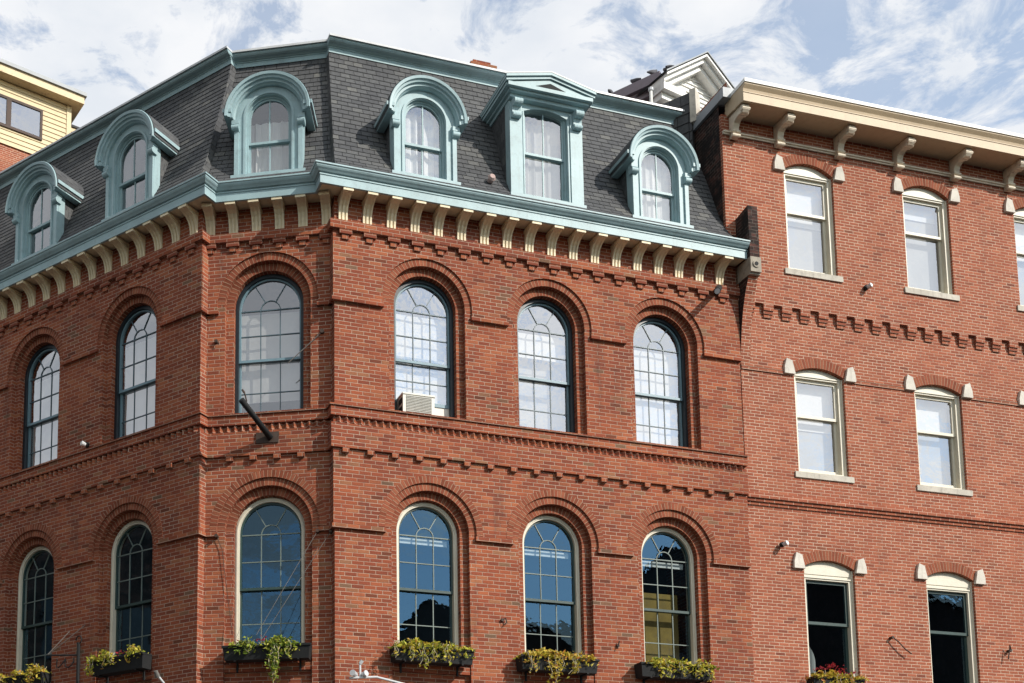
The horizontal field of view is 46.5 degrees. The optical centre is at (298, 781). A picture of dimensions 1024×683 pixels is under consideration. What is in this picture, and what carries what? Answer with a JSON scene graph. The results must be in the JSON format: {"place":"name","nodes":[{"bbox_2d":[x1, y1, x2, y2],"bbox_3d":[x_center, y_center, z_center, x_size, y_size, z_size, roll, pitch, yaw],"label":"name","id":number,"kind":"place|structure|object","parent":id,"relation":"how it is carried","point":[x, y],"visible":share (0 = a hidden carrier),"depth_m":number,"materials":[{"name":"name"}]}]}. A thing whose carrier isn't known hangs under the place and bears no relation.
{"place":"outdoors","nodes":[
{"label":"outdoors","id":0,"kind":"place"},
{"bbox_2d":[0,58,86,171],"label":"clapboard house","id":1,"kind":"structure","parent":0,"point":[38,111],"depth_m":33.82,"materials":[{"name":"yellow paint"}]},
{"bbox_2d":[0,93,42,140],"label":"window","id":2,"kind":"structure","parent":1,"relation":"in","point":[18,116],"depth_m":33.70,"materials":[{"name":"glass"}]},
{"bbox_2d":[0,0,1023,134],"label":"sky","id":3,"kind":"structure","parent":0,"point":[957,60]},
{"label":"ground","id":4,"kind":"structure","parent":0,"visible":0},
{"bbox_2d":[0,33,753,682],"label":"corner building","id":5,"kind":"structure","parent":4,"relation":"on","point":[520,275],"depth_m":20.69,"materials":[{"name":"red brick"}]},
{"bbox_2d":[0,671,51,682],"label":"flower box","id":6,"kind":"object","parent":5,"relation":"attached to","point":[46,676],"visible":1,"depth_m":21.20,"materials":[{"name":"black metal"}]},
{"bbox_2d":[0,663,51,682],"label":"trailing plant","id":7,"kind":"object","parent":6,"relation":"in","point":[33,670],"visible":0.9,"depth_m":21.20,"materials":[{"name":"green plant"}]},
{"bbox_2d":[15,546,53,675],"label":"window","id":8,"kind":"structure","parent":5,"relation":"in","point":[34,553],"depth_m":22.24,"materials":[{"name":"beige paint"}]},
{"bbox_2d":[22,345,59,469],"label":"window","id":9,"kind":"structure","parent":5,"relation":"in","point":[46,392],"depth_m":22.71,"materials":[{"name":"glass"}]},
{"bbox_2d":[46,625,84,682],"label":"sign bracket","id":10,"kind":"object","parent":5,"relation":"attached to","point":[77,663],"visible":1,"depth_m":20.83,"materials":[{"name":"metal"}]},
{"bbox_2d":[80,441,88,447],"bbox_3d":[-3.916,-6.189,21.276,0.154,0.105,0.110,5,-9,-37],"label":"wall light","id":11,"kind":"object","parent":5,"relation":"attached to","point":[84,444],"visible":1,"depth_m":21.25,"materials":[{"name":"white metal"}]},
{"bbox_2d":[89,652,151,682],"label":"flower box","id":12,"kind":"object","parent":5,"relation":"attached to","point":[142,662],"visible":1,"depth_m":19.89,"materials":[{"name":"black metal"}]},
{"bbox_2d":[83,644,148,675],"bbox_3d":[-3.145,-2.093,20.042,1.374,0.469,0.374,-5,-8,34],"label":"trailing plant","id":13,"kind":"object","parent":12,"relation":"in","point":[105,654],"visible":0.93,"depth_m":20.06,"materials":[{"name":"green plant"}]},
{"bbox_2d":[109,520,152,655],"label":"window","id":14,"kind":"structure","parent":5,"relation":"in","point":[128,528],"depth_m":20.80,"materials":[{"name":"beige paint"}]},
{"bbox_2d":[114,305,155,438],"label":"window","id":15,"kind":"structure","parent":5,"relation":"in","point":[140,374],"depth_m":21.26,"materials":[{"name":"glass"}]},
{"bbox_2d":[154,670,164,682],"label":"gooseneck lamp","id":16,"kind":"object","parent":5,"relation":"attached to","point":[156,673],"visible":1,"depth_m":19.12,"materials":[{"name":"metal"}]},
{"bbox_2d":[214,534,232,634],"bbox_3d":[-1.240,-3.294,19.411,0.336,1.751,0.101,-1,-7,10],"label":"cable","id":17,"kind":"object","parent":5,"relation":"attached to","point":[216,536],"visible":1,"depth_m":19.45,"materials":[{"name":"metal"}]},
{"bbox_2d":[239,389,278,443],"bbox_3d":[-0.639,-6.068,19.307,0.404,0.666,0.863,-3,-7,22],"label":"flagpole bracket","id":18,"kind":"object","parent":5,"relation":"attached to","point":[265,435],"visible":1,"depth_m":19.39,"materials":[{"name":"metal"}]},
{"bbox_2d":[221,642,311,672],"bbox_3d":[-0.505,-2.027,19.044,1.484,0.400,0.284,-1,-7,9],"label":"flower box","id":19,"kind":"object","parent":5,"relation":"attached to","point":[304,652],"visible":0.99,"depth_m":18.97,"materials":[{"name":"black metal"}]},
{"bbox_2d":[226,634,300,682],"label":"trailing plant","id":20,"kind":"object","parent":19,"relation":"in","point":[275,640],"visible":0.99,"depth_m":18.85,"materials":[{"name":"green plant"}]},
{"bbox_2d":[235,274,303,412],"bbox_3d":[-0.475,-7.468,20.145,1.211,2.736,0.204,-1,-7,9],"label":"window","id":21,"kind":"structure","parent":5,"relation":"in","point":[265,344],"depth_m":20.21,"materials":[{"name":"glass"}]},
{"bbox_2d":[235,498,304,643],"bbox_3d":[-0.459,-3.421,19.627,1.211,2.816,0.175,-1,-7,9],"label":"window","id":22,"kind":"structure","parent":5,"relation":"in","point":[261,503],"depth_m":19.63,"materials":[{"name":"blue glass"}]},
{"bbox_2d":[256,529,332,640],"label":"bracing rods","id":23,"kind":"object","parent":5,"relation":"attached to","point":[330,531],"visible":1,"depth_m":19.06,"materials":[{"name":"metal"}]},
{"bbox_2d":[288,329,323,362],"bbox_3d":[0.136,-7.380,19.681,0.619,0.586,0.054,-1,-7,6],"label":"stay rod","id":24,"kind":"object","parent":5,"relation":"attached to","point":[321,331],"visible":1,"depth_m":19.66,"materials":[{"name":"metal"}]},
{"bbox_2d":[349,660,402,682],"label":"conduit lamp","id":25,"kind":"object","parent":5,"relation":"attached to","point":[363,674],"visible":1,"depth_m":18.45,"materials":[{"name":"metal"}]},
{"bbox_2d":[396,392,448,416],"bbox_3d":[2.202,-6.356,19.999,0.995,0.465,0.388,2,-7,-16],"label":"air conditioner","id":26,"kind":"object","parent":5,"relation":"on","point":[415,402],"visible":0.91,"depth_m":19.79,"materials":[{"name":"white metal"}]},
{"bbox_2d":[394,280,454,417],"bbox_3d":[2.146,-7.432,20.253,1.142,2.701,0.204,2,-7,-16],"label":"window","id":27,"kind":"structure","parent":5,"relation":"in","point":[420,365],"depth_m":20.33,"materials":[{"name":"glass"}]},
{"bbox_2d":[396,502,458,648],"bbox_3d":[2.157,-3.382,19.754,1.142,2.781,0.195,2,-7,-16],"label":"window","id":28,"kind":"structure","parent":5,"relation":"in","point":[453,593],"depth_m":19.81,"materials":[{"name":"blue glass"}]},
{"bbox_2d":[389,645,474,676],"bbox_3d":[2.211,-1.988,19.159,1.434,0.400,0.284,2,-7,-16],"label":"flower box","id":29,"kind":"object","parent":5,"relation":"attached to","point":[401,658],"visible":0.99,"depth_m":19.09,"materials":[{"name":"black metal"}]},
{"bbox_2d":[388,636,475,668],"bbox_3d":[2.227,-2.098,19.102,1.603,0.555,0.410,2,-7,-17],"label":"trailing plant","id":30,"kind":"object","parent":29,"relation":"in","point":[434,645],"visible":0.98,"depth_m":18.98,"materials":[{"name":"green plant"}]},
{"bbox_2d":[517,299,574,432],"bbox_3d":[4.395,-7.345,20.940,1.143,2.701,0.630,0,-7,0],"label":"window","id":31,"kind":"structure","parent":5,"relation":"in","point":[539,384],"depth_m":21.03,"materials":[{"name":"glass"}]},
{"bbox_2d":[523,515,581,655],"bbox_3d":[4.401,-3.303,20.378,1.142,2.781,0.195,2,-7,-16],"label":"window","id":32,"kind":"structure","parent":5,"relation":"in","point":[575,575],"depth_m":20.45,"materials":[{"name":"glass"}]},
{"bbox_2d":[515,654,599,682],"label":"flower box","id":33,"kind":"object","parent":5,"relation":"attached to","point":[522,665],"visible":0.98,"depth_m":19.70,"materials":[{"name":"black metal"}]},
{"bbox_2d":[513,647,598,682],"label":"trailing plant","id":34,"kind":"object","parent":33,"relation":"in","point":[541,652],"visible":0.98,"depth_m":19.59,"materials":[{"name":"green plant"}]},
{"bbox_2d":[648,86,652,102],"bbox_3d":[7.162,-13.688,23.513,0.092,0.800,0.092,5,-8,-35],"label":"pipe stub","id":35,"kind":"object","parent":5,"relation":"on","point":[650,90],"visible":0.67,"depth_m":23.52,"materials":[{"name":"white paint"}]},
{"bbox_2d":[633,317,687,446],"bbox_3d":[6.637,-7.273,21.504,1.142,2.701,0.204,2,-7,-16],"label":"window","id":36,"kind":"structure","parent":5,"relation":"in","point":[656,400],"depth_m":21.58,"materials":[{"name":"glass"}]},
{"bbox_2d":[641,528,697,664],"bbox_3d":[6.630,-3.205,21.070,1.142,2.801,0.335,2,-7,-16],"label":"window","id":37,"kind":"structure","parent":5,"relation":"in","point":[660,611],"depth_m":21.13,"materials":[{"name":"beige paint"}]},
{"bbox_2d":[634,662,715,682],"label":"flower box","id":38,"kind":"object","parent":5,"relation":"attached to","point":[644,671],"visible":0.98,"depth_m":20.28,"materials":[{"name":"black metal"}]},
{"bbox_2d":[643,656,719,681],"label":"trailing plant","id":39,"kind":"object","parent":38,"relation":"in","point":[656,661],"visible":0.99,"depth_m":20.25,"materials":[{"name":"green plant"}]},
{"bbox_2d":[662,87,699,149],"bbox_3d":[7.353,-13.003,23.639,1.700,1.370,0.530,-5,-9,37],"label":"roof bulkhead","id":40,"kind":"object","parent":5,"relation":"on","point":[689,103],"visible":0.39,"depth_m":23.07,"materials":[{"name":"stone"}]},
{"bbox_2d":[714,284,721,294],"bbox_3d":[7.782,-9.115,21.497,0.167,0.423,0.579,-2,-7,19],"label":"flood lamp","id":41,"kind":"object","parent":5,"relation":"attached to","point":[717,289],"visible":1,"depth_m":21.26,"materials":[{"name":"black metal"}]},
{"bbox_2d":[611,51,734,109],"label":"gabled house","id":42,"kind":"structure","parent":4,"relation":"on","point":[705,76],"depth_m":29.43,"materials":[{"name":"white paint"}]},
{"bbox_2d":[630,78,640,82],"bbox_3d":[8.599,-17.889,29.585,0.106,0.228,0.366,5,-8,-34],"label":"pigeon","id":43,"kind":"object","parent":42,"relation":"on","point":[634,80],"visible":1,"depth_m":29.54,"materials":[{"name":"grey"}]},
{"bbox_2d":[647,69,656,74],"bbox_3d":[8.953,-17.924,29.286,0.366,0.228,0.108,3,-8,-25],"label":"pigeon","id":44,"kind":"object","parent":42,"relation":"on","point":[650,72],"visible":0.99,"depth_m":29.23,"materials":[{"name":"grey"}]},
{"bbox_2d":[693,77,1023,682],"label":"row building","id":45,"kind":"structure","parent":4,"relation":"on","point":[883,428],"depth_m":22.50,"materials":[{"name":"red brick"}]},
{"bbox_2d":[779,540,788,546],"bbox_3d":[8.980,-4.391,21.424,0.109,0.108,0.154,4,-8,-31],"label":"wall light","id":46,"kind":"object","parent":45,"relation":"attached to","point":[784,543],"visible":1,"depth_m":21.39,"materials":[{"name":"white metal"}]},
{"bbox_2d":[784,166,835,275],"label":"window","id":47,"kind":"structure","parent":45,"relation":"in","point":[802,204],"depth_m":22.72,"materials":[{"name":"glass"}]},
{"bbox_2d":[794,370,846,475],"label":"window","id":48,"kind":"structure","parent":45,"relation":"in","point":[814,423],"depth_m":22.30,"materials":[{"name":"glass"}]},
{"bbox_2d":[804,562,857,677],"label":"window","id":49,"kind":"structure","parent":45,"relation":"in","point":[819,573],"depth_m":21.81,"materials":[{"name":"beige paint"}]},
{"bbox_2d":[806,676,865,682],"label":"flower box","id":50,"kind":"object","parent":45,"relation":"attached to","point":[814,679],"visible":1,"depth_m":21.11,"materials":[{"name":"black metal"}]},
{"bbox_2d":[805,662,868,682],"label":"trailing plant","id":51,"kind":"object","parent":50,"relation":"in","point":[830,674],"visible":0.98,"depth_m":21.14,"materials":[{"name":"green plant"}]},
{"bbox_2d":[863,283,872,290],"bbox_3d":[11.070,-9.613,22.520,0.109,0.108,0.154,4,-8,-31],"label":"wall light","id":52,"kind":"object","parent":45,"relation":"attached to","point":[867,287],"visible":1,"depth_m":22.49,"materials":[{"name":"white metal"}]},
{"bbox_2d":[889,636,911,653],"bbox_3d":[11.365,-2.566,21.861,0.422,0.337,0.091,1,-7,-7],"label":"wall hook","id":53,"kind":"object","parent":45,"relation":"attached to","point":[891,637],"depth_m":21.83,"materials":[{"name":"metal"}]},
{"bbox_2d":[902,188,952,293],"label":"window","id":54,"kind":"structure","parent":45,"relation":"in","point":[920,240],"depth_m":23.39,"materials":[{"name":"glass"}]},
{"bbox_2d":[914,386,964,489],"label":"window","id":55,"kind":"structure","parent":45,"relation":"in","point":[933,435],"depth_m":22.97,"materials":[{"name":"glass"}]},
{"bbox_2d":[926,573,977,682],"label":"window","id":56,"kind":"structure","parent":45,"relation":"in","point":[948,584],"depth_m":22.48,"materials":[{"name":"beige paint"}]},
{"bbox_2d":[1007,645,1011,658],"bbox_3d":[13.771,-2.500,22.485,0.129,0.291,0.102,2,-7,-14],"label":"wall hook","id":57,"kind":"object","parent":45,"relation":"attached to","point":[1009,650],"depth_m":22.46,"materials":[{"name":"metal"}]},
{"bbox_2d":[1013,209,1023,305],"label":"window","id":58,"kind":"structure","parent":45,"relation":"in","point":[1019,215],"depth_m":24.03,"materials":[{"name":"glass"}]}
]}

